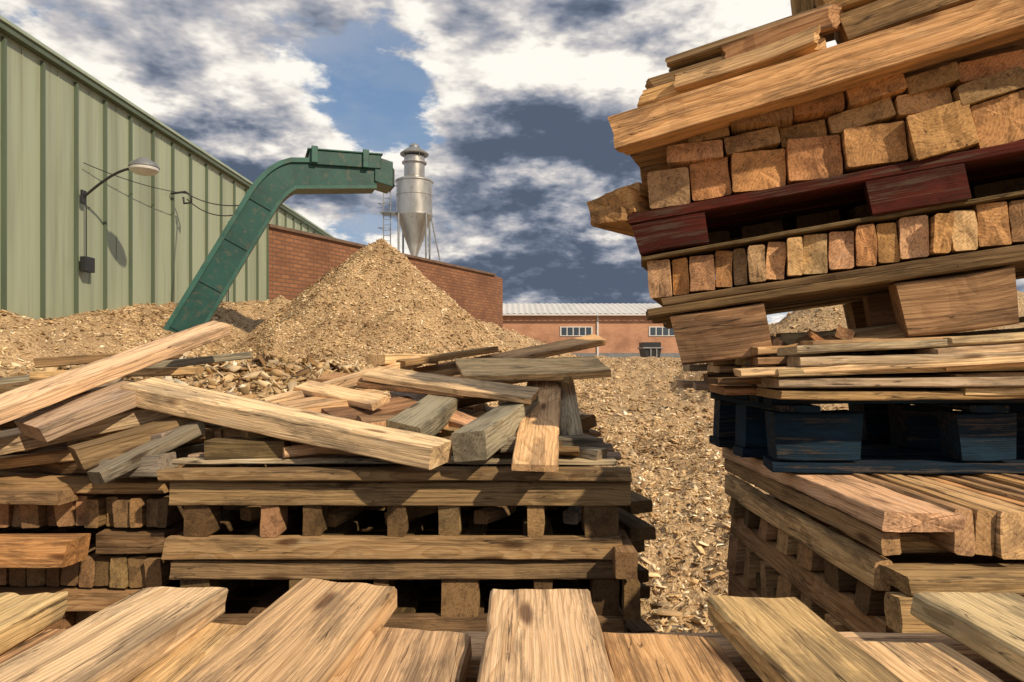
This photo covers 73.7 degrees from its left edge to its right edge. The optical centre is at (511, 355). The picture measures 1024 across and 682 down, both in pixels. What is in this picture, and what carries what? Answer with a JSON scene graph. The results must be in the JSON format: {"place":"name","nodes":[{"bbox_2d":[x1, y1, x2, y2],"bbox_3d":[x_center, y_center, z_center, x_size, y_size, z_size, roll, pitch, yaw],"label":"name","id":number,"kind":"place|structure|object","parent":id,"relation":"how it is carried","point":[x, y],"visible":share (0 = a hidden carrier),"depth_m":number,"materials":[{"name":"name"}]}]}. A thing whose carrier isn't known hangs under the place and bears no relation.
{"place":"outdoors","nodes":[
{"label":"outdoors","id":0,"kind":"place"},
{"bbox_2d":[0,239,1023,632],"bbox_3d":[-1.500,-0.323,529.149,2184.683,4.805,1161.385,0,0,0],"label":"ground","id":1,"kind":"structure","parent":0,"point":[14,351],"depth_m":12.93,"materials":[{"name":"brown wood"}]},
{"bbox_2d":[0,464,270,681],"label":"lumber stack","id":2,"kind":"object","parent":1,"relation":"on","point":[87,544],"visible":0.45,"depth_m":2.74,"materials":[{"name":"brown wood"}]},
{"bbox_2d":[0,320,259,483],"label":"scrap board heap","id":3,"kind":"object","parent":2,"relation":"on","point":[93,422],"visible":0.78,"depth_m":2.84,"materials":[{"name":"brown wood"}]},
{"bbox_2d":[0,15,334,318],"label":"green metal hall","id":4,"kind":"structure","parent":1,"relation":"on","point":[62,119],"depth_m":15.45,"materials":[{"name":"green metal"}]},
{"bbox_2d":[80,205,94,272],"bbox_3d":[-9.302,-2.560,14.960,0.144,1.480,0.320,0,0,0],"label":"junction box","id":5,"kind":"object","parent":4,"relation":"attached to","point":[87,264],"visible":1,"depth_m":14.95,"materials":[{"name":"metal"}]},
{"bbox_2d":[80,157,159,204],"bbox_3d":[-8.547,-3.795,14.900,1.654,0.990,0.620,0,0,0],"label":"wall lamp","id":6,"kind":"object","parent":4,"relation":"attached to","point":[141,166],"visible":1,"depth_m":14.81,"materials":[{"name":"metal"}]},
{"bbox_2d":[83,162,238,301],"bbox_3d":[-7.597,-2.564,18.709,3.612,3.928,7.620,0,0,0],"label":"overhead cable","id":7,"kind":"object","parent":4,"relation":"attached to","point":[183,192],"visible":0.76,"depth_m":17.69,"materials":[{"name":"metal"}]},
{"bbox_2d":[0,351,389,396],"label":"broken wood pieces","id":8,"kind":"object","parent":1,"relation":"on","point":[307,366],"visible":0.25,"depth_m":7.20,"materials":[{"name":"beige wood"}]},
{"bbox_2d":[0,239,422,397],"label":"wood chip bank","id":9,"kind":"structure","parent":1,"relation":"on","point":[22,364],"depth_m":13.36,"materials":[{"name":"beige wood"}]},
{"bbox_2d":[163,145,394,348],"bbox_3d":[-5.227,-2.030,15.312,5.048,5.260,1.160,0,0,-21],"label":"chip conveyor","id":10,"kind":"object","parent":1,"relation":"on","point":[276,185],"visible":0.93,"depth_m":14.79,"materials":[{"name":"green metal"}]},
{"bbox_2d":[109,238,621,410],"bbox_3d":[-3.052,-0.739,14.264,11.228,4.044,7.339,0,0,0],"label":"wood chip heap","id":11,"kind":"object","parent":1,"relation":"on","point":[492,336],"visible":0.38,"depth_m":14.10,"materials":[{"name":"beige wood"}]},
{"bbox_2d":[269,224,502,327],"bbox_3d":[-5.098,-1.590,43.175,8.996,6.980,33.651,0,0,0],"label":"brick annex","id":12,"kind":"object","parent":1,"relation":"on","point":[300,261],"visible":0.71,"depth_m":29.67,"materials":[{"name":"brick"}]},
{"bbox_2d":[378,143,440,260],"bbox_3d":[-5.884,-8.646,40.000,3.604,7.509,2.200,0,0,0],"label":"dust cyclone","id":13,"kind":"object","parent":12,"relation":"on","point":[412,213],"visible":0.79,"depth_m":39.37,"materials":[{"name":"metal"}]},
{"bbox_2d":[0,578,1023,681],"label":"plank stack","id":14,"kind":"object","parent":1,"relation":"on","point":[310,630],"visible":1,"depth_m":1.11,"materials":[{"name":"brown wood"}]},
{"bbox_2d":[503,303,679,357],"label":"brick warehouse","id":15,"kind":"structure","parent":1,"relation":"on","point":[623,330],"depth_m":60.00,"materials":[{"name":"orange brick"}]},
{"bbox_2d":[560,327,674,335],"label":"window frames","id":16,"kind":"structure","parent":15,"relation":"in","point":[560,327],"depth_m":59.95,"materials":[{"name":"white"}]},
{"bbox_2d":[562,327,673,334],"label":"window glass","id":17,"kind":"structure","parent":15,"relation":"in","point":[564,329],"depth_m":59.92,"materials":[{"name":"grey"}]},
{"bbox_2d":[637,342,662,357],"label":"waste skip","id":18,"kind":"object","parent":1,"relation":"on","point":[648,349],"visible":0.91,"depth_m":47.00,"materials":[{"name":"metal"}]},
{"bbox_2d":[583,404,768,632],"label":"wood chip litter","id":19,"kind":"object","parent":1,"relation":"on","point":[672,560],"visible":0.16,"depth_m":7.00,"materials":[{"name":"beige wood"}]},
{"bbox_2d":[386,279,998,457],"bbox_3d":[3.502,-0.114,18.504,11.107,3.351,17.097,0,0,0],"label":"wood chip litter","id":20,"kind":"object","parent":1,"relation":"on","point":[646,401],"visible":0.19,"depth_m":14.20,"materials":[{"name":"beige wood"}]},
{"bbox_2d":[722,447,1023,632],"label":"lumber stack","id":21,"kind":"object","parent":1,"relation":"on","point":[867,552],"visible":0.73,"depth_m":1.94,"materials":[{"name":"brown wood"}]},
{"bbox_2d":[708,391,1023,473],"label":"blue pallet","id":22,"kind":"object","parent":21,"relation":"on","point":[896,436],"visible":0.75,"depth_m":2.20,"materials":[{"name":"paint"}]},
{"bbox_2d":[677,324,1023,400],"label":"loose boards","id":23,"kind":"object","parent":22,"relation":"on","point":[888,362],"visible":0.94,"depth_m":2.07,"materials":[{"name":"brown wood"}]},
{"bbox_2d":[587,0,1023,364],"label":"leaning lumber stack","id":24,"kind":"object","parent":23,"relation":"on","point":[867,170],"visible":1,"depth_m":2.23,"materials":[{"name":"brown wood"}]},
{"bbox_3d":[-0.434,1.640,3.569,1.781,0.422,1.957,0,0,0],"label":"wooden pallet","id":25,"kind":"object","parent":1,"relation":"on","visible":0},
{"bbox_2d":[223,579,626,632],"bbox_3d":[-0.397,1.249,3.557,1.758,0.344,1.975,0,0,0],"label":"wooden pallet","id":26,"kind":"object","parent":25,"relation":"on","point":[245,600],"visible":0.01,"depth_m":3.15,"materials":[{"name":"brown wood"}]},
{"bbox_2d":[169,506,623,632],"bbox_3d":[-0.445,0.924,3.594,1.760,0.293,2.003,0,0,0],"label":"wooden pallet","id":27,"kind":"object","parent":26,"relation":"on","point":[463,594],"visible":0.17,"depth_m":2.60,"materials":[{"name":"brown wood"}]},
{"bbox_2d":[157,435,631,559],"bbox_3d":[-0.443,0.588,3.567,1.805,0.375,2.062,0,0,0],"label":"wooden pallet","id":28,"kind":"object","parent":27,"relation":"on","point":[597,492],"visible":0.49,"depth_m":2.58,"materials":[{"name":"brown wood"}]},
{"bbox_2d":[120,334,610,471],"bbox_3d":[-0.468,0.165,3.494,2.074,0.577,2.063,0,0,17],"label":"scrap board heap","id":29,"kind":"object","parent":28,"relation":"on","point":[540,421],"visible":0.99,"depth_m":2.85,"materials":[{"name":"brown wood"}]},
{"bbox_2d":[223,464,655,632],"bbox_3d":[-0.347,0.965,3.457,1.860,0.785,1.922,0,0,0],"label":"stack infill timber","id":30,"kind":"object","parent":26,"relation":"on","point":[631,573],"visible":0.13,"depth_m":2.77,"materials":[{"name":"brown wood"}]},
{"bbox_2d":[0,0,1023,323],"label":"sky","id":31,"kind":"structure","parent":0,"point":[509,103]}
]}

